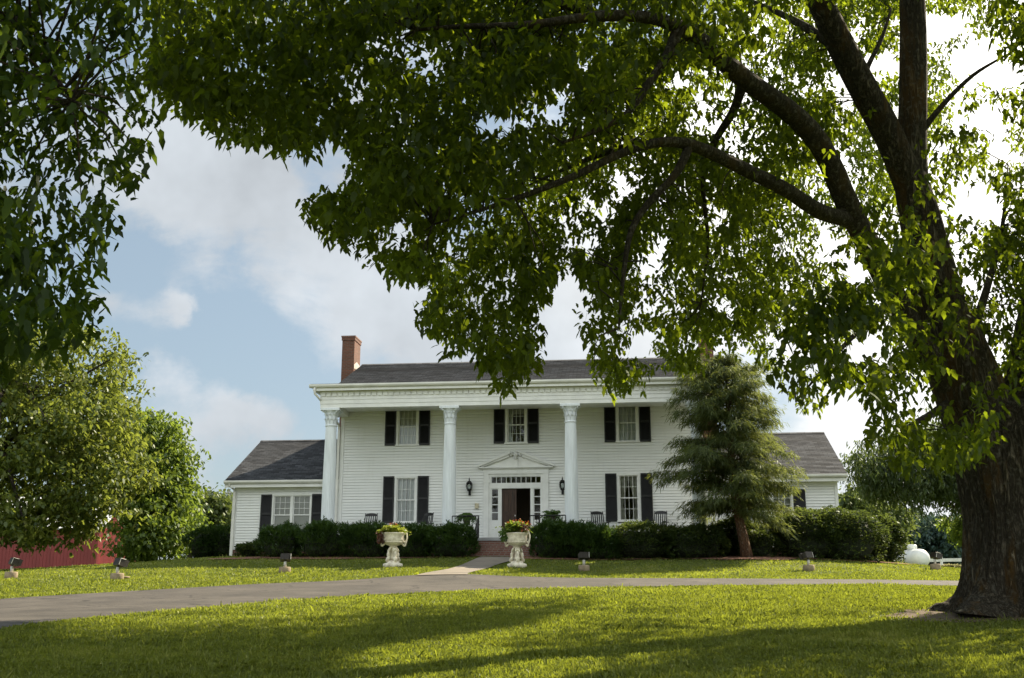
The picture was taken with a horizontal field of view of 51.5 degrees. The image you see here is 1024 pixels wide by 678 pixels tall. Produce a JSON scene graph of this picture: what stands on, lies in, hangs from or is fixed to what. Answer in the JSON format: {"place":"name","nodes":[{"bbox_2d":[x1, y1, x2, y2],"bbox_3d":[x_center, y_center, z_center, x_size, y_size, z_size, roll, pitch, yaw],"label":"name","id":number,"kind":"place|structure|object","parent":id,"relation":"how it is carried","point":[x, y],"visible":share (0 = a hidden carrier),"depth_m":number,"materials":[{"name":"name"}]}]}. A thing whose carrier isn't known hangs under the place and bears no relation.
{"place":"outdoors","nodes":[
{"label":"outdoors","id":0,"kind":"place"},
{"bbox_2d":[0,574,958,628],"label":"driveway","id":1,"kind":"structure","parent":0,"point":[20,610],"depth_m":25.45,"materials":[{"name":"grey asphalt"}]},
{"bbox_2d":[0,554,1023,677],"bbox_3d":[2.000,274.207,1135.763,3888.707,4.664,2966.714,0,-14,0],"label":"lawn ground","id":2,"kind":"structure","parent":0,"point":[678,564],"depth_m":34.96,"materials":[{"name":"green plant"}]},
{"bbox_2d":[4,557,22,577],"bbox_3d":[-15.159,7.018,32.282,0.466,0.740,0.380,11,-17,-37],"label":"garden spotlight","id":3,"kind":"object","parent":2,"relation":"on","point":[14,561],"visible":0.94,"depth_m":32.20,"materials":[{"name":"grey metal"}]},
{"bbox_2d":[0,497,135,569],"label":"barn","id":4,"kind":"structure","parent":2,"relation":"on","point":[51,557],"depth_m":76.14,"materials":[{"name":"red wood"}]},
{"bbox_2d":[0,0,172,388],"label":"overhanging maple","id":5,"kind":"object","parent":2,"relation":"on","point":[24,261],"visible":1,"depth_m":8.44,"materials":[{"name":"green plant"}]},
{"bbox_2d":[0,301,172,558],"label":"maple tree","id":6,"kind":"object","parent":2,"relation":"on","point":[81,431],"visible":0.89,"depth_m":42.85,"materials":[{"name":"green plant"}]},
{"bbox_2d":[110,558,129,579],"bbox_3d":[-11.221,6.628,30.325,0.380,0.740,0.466,-11,-17,39],"label":"garden spotlight","id":7,"kind":"object","parent":2,"relation":"on","point":[120,562],"visible":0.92,"depth_m":30.25,"materials":[{"name":"grey metal"}]},
{"bbox_2d":[95,406,223,562],"bbox_3d":[-19.694,8.033,57.736,7.172,9.479,7.955,9,-16,-33],"label":"ash tree","id":8,"kind":"object","parent":2,"relation":"on","point":[159,536],"visible":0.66,"depth_m":56.35,"materials":[{"name":"green plant"}]},
{"bbox_2d":[158,489,203,557],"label":"distant tree","id":9,"kind":"object","parent":2,"relation":"on","point":[194,494],"depth_m":116.19,"materials":[{"name":"green plant"}]},
{"bbox_2d":[181,523,230,557],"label":"clipped hedge","id":10,"kind":"object","parent":2,"relation":"on","point":[215,541],"visible":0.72,"depth_m":48.02,"materials":[{"name":"green plant"}]},
{"bbox_2d":[188,486,232,532],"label":"distant tree","id":11,"kind":"object","parent":2,"relation":"on","point":[220,504],"visible":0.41,"depth_m":109.40,"materials":[{"name":"green plant"}]},
{"bbox_2d":[279,553,291,572],"bbox_3d":[-7.219,7.196,33.799,0.380,0.740,0.466,2,-14,-8],"label":"garden spotlight","id":12,"kind":"object","parent":2,"relation":"on","point":[285,558],"visible":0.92,"depth_m":33.73,"materials":[{"name":"grey metal"}]},
{"bbox_2d":[208,555,474,558],"bbox_3d":[-5.838,8.230,40.120,11.970,0.220,2.494,0,-14,0],"label":"mulch bed","id":13,"kind":"object","parent":2,"relation":"on","point":[308,557],"visible":0.52,"depth_m":39.68,"materials":[{"name":"brown soil"}]},
{"bbox_2d":[233,542,267,556],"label":"ground shrub","id":14,"kind":"object","parent":13,"relation":"on","point":[243,549],"visible":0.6,"depth_m":41.30,"materials":[{"name":"green plant"}]},
{"bbox_2d":[253,519,305,556],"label":"yew shrub","id":15,"kind":"object","parent":13,"relation":"on","point":[277,540],"visible":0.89,"depth_m":40.22,"materials":[{"name":"green plant"}]},
{"bbox_2d":[294,515,350,556],"bbox_3d":[-7.180,7.592,40.727,2.508,1.690,2.612,0,-14,0],"label":"yew shrub","id":16,"kind":"object","parent":13,"relation":"on","point":[323,538],"visible":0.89,"depth_m":39.91,"materials":[{"name":"green plant"}]},
{"bbox_2d":[337,518,389,557],"bbox_3d":[-5.322,7.571,40.359,2.546,1.567,2.542,0,-14,0],"label":"yew shrub","id":17,"kind":"object","parent":13,"relation":"on","point":[361,539],"visible":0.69,"depth_m":39.58,"materials":[{"name":"green plant"}]},
{"bbox_2d":[385,519,480,557],"bbox_3d":[-2.977,7.532,40.042,3.786,1.518,2.702,0,-14,0],"label":"yew shrub","id":18,"kind":"object","parent":13,"relation":"on","point":[450,539],"visible":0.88,"depth_m":39.30,"materials":[{"name":"green plant"}]},
{"bbox_2d":[376,522,410,567],"bbox_3d":[-3.993,6.945,35.757,1.252,1.518,1.093,1,-14,-4],"label":"garden urn","id":19,"kind":"object","parent":2,"relation":"on","point":[392,537],"visible":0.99,"depth_m":35.61,"materials":[{"name":"beige stone"}]},
{"bbox_2d":[418,557,513,574],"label":"walkway","id":20,"kind":"structure","parent":2,"relation":"on","point":[479,563],"depth_m":35.17,"materials":[{"name":"concrete"}]},
{"bbox_2d":[495,520,532,567],"bbox_3d":[0.115,6.903,35.860,1.459,1.659,1.150,-4,-14,17],"label":"garden urn","id":21,"kind":"object","parent":2,"relation":"on","point":[515,537],"visible":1,"depth_m":35.64,"materials":[{"name":"beige stone"}]},
{"bbox_2d":[224,328,847,556],"bbox_3d":[0.838,4.751,47.484,26.490,11.070,13.384,-1,-14,6],"label":"farmhouse","id":22,"kind":"object","parent":2,"relation":"on","point":[412,442],"visible":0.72,"depth_m":44.66,"materials":[{"name":"white paint"}]},
{"bbox_2d":[271,493,312,528],"bbox_3d":[-9.570,7.628,46.159,1.880,1.815,0.235,-1,-14,6],"label":"window","id":23,"kind":"structure","parent":22,"relation":"in","point":[298,502],"depth_m":46.26,"materials":[{"name":"white paint"}]},
{"bbox_2d":[359,513,377,524],"bbox_3d":[-5.894,7.740,43.901,0.680,1.120,1.220,-1,-14,6],"label":"rocking chair","id":24,"kind":"object","parent":22,"relation":"on","point":[371,514],"visible":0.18,"depth_m":44.26,"materials":[{"name":"black wood"}]},
{"bbox_2d":[393,476,417,523],"bbox_3d":[-4.471,6.776,44.799,1.040,1.995,0.274,-1,-14,6],"label":"window","id":25,"kind":"structure","parent":22,"relation":"in","point":[404,485],"depth_m":44.84,"materials":[{"name":"white paint"}]},
{"bbox_2d":[395,411,418,445],"bbox_3d":[-4.459,3.752,45.526,1.040,1.695,0.274,-1,-14,6],"label":"window","id":26,"kind":"structure","parent":22,"relation":"in","point":[407,428],"depth_m":45.55,"materials":[{"name":"white paint"}]},
{"bbox_2d":[411,512,433,524],"bbox_3d":[-3.621,7.670,43.607,0.680,1.120,1.220,-9,-16,34],"label":"rocking chair","id":27,"kind":"object","parent":22,"relation":"on","point":[428,515],"visible":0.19,"depth_m":43.88,"materials":[{"name":"black wood"}]},
{"bbox_2d":[452,515,478,554],"bbox_3d":[-1.557,7.587,41.110,0.835,1.552,1.660,9,-16,-33],"label":"iron railing","id":28,"kind":"object","parent":22,"relation":"on","point":[477,532],"visible":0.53,"depth_m":41.53,"materials":[{"name":"black metal"}]},
{"bbox_2d":[455,513,479,524],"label":"potted fern","id":29,"kind":"object","parent":22,"relation":"on","point":[465,518],"visible":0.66,"depth_m":42.00,"materials":[{"name":"green plant"}]},
{"bbox_2d":[466,478,472,494],"bbox_3d":[-1.787,6.164,44.424,0.289,0.730,0.285,-1,-14,6],"label":"wall lantern","id":30,"kind":"object","parent":22,"relation":"attached to","point":[470,487],"depth_m":44.40,"materials":[{"name":"black metal"}]},
{"bbox_2d":[502,489,516,535],"bbox_3d":[-0.114,7.306,44.201,0.600,2.145,0.105,-1,-14,6],"label":"door","id":31,"kind":"structure","parent":22,"relation":"in","point":[509,496],"depth_m":44.29,"materials":[{"name":"brown wood"}]},
{"bbox_2d":[504,409,527,443],"bbox_3d":[0.186,3.628,45.053,1.000,1.675,0.274,-1,-14,6],"label":"window","id":32,"kind":"structure","parent":22,"relation":"in","point":[509,413],"depth_m":45.03,"materials":[{"name":"white paint"}]},
{"bbox_2d":[491,476,540,483],"bbox_3d":[0.167,5.905,44.480,2.102,0.296,0.050,-1,-14,6],"label":"transom window","id":33,"kind":"structure","parent":22,"relation":"in","point":[506,476],"depth_m":44.49,"materials":[{"name":"white paint"}]},
{"bbox_2d":[530,515,565,553],"bbox_3d":[1.137,7.539,40.911,1.108,1.552,1.629,-13,-19,43],"label":"iron railing","id":34,"kind":"object","parent":22,"relation":"on","point":[544,515],"visible":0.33,"depth_m":41.31,"materials":[{"name":"black metal"}]},
{"bbox_2d":[540,509,560,519],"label":"potted fern","id":35,"kind":"object","parent":22,"relation":"on","point":[553,512],"visible":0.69,"depth_m":41.71,"materials":[{"name":"green plant"}]},
{"bbox_2d":[559,477,564,494],"bbox_3d":[2.092,6.068,44.027,0.289,0.730,0.285,-1,-14,6],"label":"wall lantern","id":36,"kind":"object","parent":22,"relation":"attached to","point":[562,489],"depth_m":44.02,"materials":[{"name":"black metal"}]},
{"bbox_2d":[591,511,609,525],"bbox_3d":[3.530,7.495,42.883,0.680,1.120,1.220,3,-14,-14],"label":"rocking chair","id":37,"kind":"object","parent":22,"relation":"on","point":[596,513],"visible":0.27,"depth_m":43.19,"materials":[{"name":"black wood"}]},
{"bbox_2d":[616,407,639,442],"bbox_3d":[4.838,3.509,44.579,1.020,1.705,0.274,-1,-14,6],"label":"window","id":38,"kind":"structure","parent":22,"relation":"in","point":[624,429],"depth_m":44.59,"materials":[{"name":"white paint"}]},
{"bbox_2d":[616,473,641,521],"bbox_3d":[4.830,6.542,43.850,1.020,2.005,0.274,-1,-14,6],"label":"window","id":39,"kind":"structure","parent":22,"relation":"in","point":[622,478],"depth_m":43.90,"materials":[{"name":"white paint"}]},
{"bbox_2d":[652,511,668,524],"bbox_3d":[5.907,7.437,42.642,0.680,1.120,1.220,-6,-15,23],"label":"rocking chair","id":40,"kind":"object","parent":22,"relation":"on","point":[662,513],"visible":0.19,"depth_m":42.93,"materials":[{"name":"black wood"}]},
{"bbox_2d":[750,489,793,531],"bbox_3d":[10.780,7.128,44.079,1.880,1.815,0.235,-1,-14,6],"label":"window","id":41,"kind":"structure","parent":22,"relation":"in","point":[789,502],"depth_m":44.17,"materials":[{"name":"white paint"}]},
{"bbox_2d":[137,0,1023,617],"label":"shade maple","id":42,"kind":"object","parent":2,"relation":"on","point":[505,54],"visible":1,"depth_m":15.08,"materials":[{"name":"green plant"}]},
{"bbox_2d":[578,552,589,570],"bbox_3d":[2.350,7.349,34.791,0.380,0.740,0.466,1,-14,-3],"label":"garden spotlight","id":43,"kind":"object","parent":2,"relation":"on","point":[583,556],"visible":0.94,"depth_m":34.71,"materials":[{"name":"grey metal"}]},
{"bbox_2d":[513,556,713,559],"bbox_3d":[4.048,8.200,39.823,8.457,0.236,2.854,0,-14,0],"label":"mulch bed","id":44,"kind":"object","parent":2,"relation":"on","point":[536,557],"visible":0.34,"depth_m":38.98,"materials":[{"name":"brown soil"}]},
{"bbox_2d":[527,517,597,557],"bbox_3d":[2.002,7.451,39.750,3.044,1.610,2.628,0,-14,0],"label":"yew shrub","id":45,"kind":"object","parent":44,"relation":"on","point":[558,537],"visible":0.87,"depth_m":38.98,"materials":[{"name":"green plant"}]},
{"bbox_2d":[572,521,623,559],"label":"yew shrub","id":46,"kind":"object","parent":44,"relation":"on","point":[604,546],"visible":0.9,"depth_m":38.68,"materials":[{"name":"green plant"}]},
{"bbox_2d":[606,518,731,559],"bbox_3d":[5.700,7.505,39.673,5.088,1.605,2.951,0,-14,0],"label":"yew shrub","id":47,"kind":"object","parent":44,"relation":"on","point":[650,539],"visible":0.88,"depth_m":38.88,"materials":[{"name":"green plant"}]},
{"bbox_2d":[645,350,808,556],"bbox_3d":[7.934,4.304,39.734,5.986,8.073,5.761,0,-14,0],"label":"hemlock tree","id":48,"kind":"object","parent":2,"relation":"on","point":[735,410],"visible":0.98,"depth_m":39.16,"materials":[{"name":"green plant"}]},
{"bbox_2d":[681,556,795,559],"bbox_3d":[8.383,7.993,38.826,4.470,0.220,2.249,0,-14,0],"label":"mulch bed","id":49,"kind":"object","parent":2,"relation":"on","point":[759,557],"visible":0.91,"depth_m":38.47,"materials":[{"name":"brown soil"}]},
{"bbox_2d":[709,515,782,556],"bbox_3d":[8.670,7.473,40.271,2.343,1.707,3.065,10,-17,-36],"label":"yew shrub","id":50,"kind":"object","parent":49,"relation":"on","point":[761,543],"visible":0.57,"depth_m":39.60,"materials":[{"name":"green plant"}]},
{"bbox_2d":[799,552,814,570],"bbox_3d":[9.678,7.343,34.787,0.380,0.740,0.466,7,-15,-28],"label":"garden spotlight","id":51,"kind":"object","parent":2,"relation":"on","point":[807,556],"visible":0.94,"depth_m":34.72,"materials":[{"name":"grey metal"}]},
{"bbox_2d":[778,556,906,563],"bbox_3d":[12.464,8.464,40.713,6.474,0.374,3.243,0,-14,0],"label":"mulch bed","id":52,"kind":"object","parent":2,"relation":"on","point":[853,560],"visible":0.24,"depth_m":39.91,"materials":[{"name":"brown soil"}]},
{"bbox_2d":[767,504,893,562],"bbox_3d":[12.014,7.509,40.964,4.873,2.309,3.856,0,-14,0],"label":"round shrub","id":53,"kind":"object","parent":52,"relation":"on","point":[836,533],"visible":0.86,"depth_m":39.70,"materials":[{"name":"green plant"}]},
{"bbox_2d":[864,514,908,562],"bbox_3d":[14.736,8.080,42.721,2.025,2.056,3.002,0,-14,0],"label":"round shrub","id":54,"kind":"object","parent":52,"relation":"on","point":[898,533],"visible":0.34,"depth_m":41.72,"materials":[{"name":"green plant"}]},
{"bbox_2d":[838,483,891,518],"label":"distant tree","id":55,"kind":"object","parent":2,"relation":"on","point":[847,502],"visible":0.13,"depth_m":107.64,"materials":[{"name":"green plant"}]},
{"bbox_2d":[837,406,961,524],"bbox_3d":[25.326,9.068,61.868,13.300,10.087,9.087,3,-14,-12],"label":"weeping tree","id":56,"kind":"object","parent":2,"relation":"on","point":[873,479],"visible":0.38,"depth_m":60.60,"materials":[{"name":"green plant"}]},
{"bbox_2d":[878,499,921,546],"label":"distant tree","id":57,"kind":"object","parent":2,"relation":"on","point":[907,524],"visible":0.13,"depth_m":114.64,"materials":[{"name":"green plant"}]},
{"bbox_2d":[899,544,929,564],"bbox_3d":[20.343,11.048,53.912,0.972,1.226,3.040,0,-14,2],"label":"gas tank","id":58,"kind":"object","parent":2,"relation":"on","point":[914,554],"visible":0.62,"depth_m":52.68,"materials":[{"name":"white metal"}]},
{"bbox_2d":[895,508,958,561],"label":"distant tree","id":59,"kind":"object","parent":2,"relation":"on","point":[930,515],"visible":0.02,"depth_m":131.40,"materials":[{"name":"green plant"}]},
{"bbox_2d":[906,510,961,565],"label":"distant tree","id":60,"kind":"object","parent":2,"relation":"on","point":[932,535],"visible":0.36,"depth_m":126.75,"materials":[{"name":"green plant"}]},
{"bbox_2d":[930,552,942,569],"bbox_3d":[15.441,8.135,38.687,0.466,0.740,0.380,5,-14,-21],"label":"garden spotlight","id":61,"kind":"object","parent":2,"relation":"on","point":[934,556],"visible":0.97,"depth_m":38.60,"materials":[{"name":"grey metal"}]},
{"bbox_2d":[930,558,961,564],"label":"rail fence","id":62,"kind":"object","parent":2,"relation":"on","point":[942,560],"visible":0.02,"depth_m":71.47,"materials":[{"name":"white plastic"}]},
{"bbox_2d":[933,506,962,549],"bbox_3d":[27.877,12.451,64.773,3.941,4.730,4.066,0,-14,0],"label":"young tree","id":63,"kind":"object","parent":2,"relation":"on","point":[954,530],"visible":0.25,"depth_m":64.90,"materials":[{"name":"green plant"}]},
{"bbox_2d":[941,563,960,567],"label":"flowering shrub","id":64,"kind":"object","parent":2,"relation":"on","point":[951,565],"visible":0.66,"depth_m":42.18,"materials":[{"name":"green plant"}]},
{"bbox_2d":[887,609,1023,621],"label":"dirt patch","id":65,"kind":"object","parent":2,"relation":"on","point":[934,614],"visible":0.29,"depth_m":16.80,"materials":[{"name":"brown soil"}]},
{"bbox_2d":[0,0,1023,559],"label":"sky","id":66,"kind":"structure","parent":0,"point":[237,306],"materials":[{"name":"blue"}]}
]}

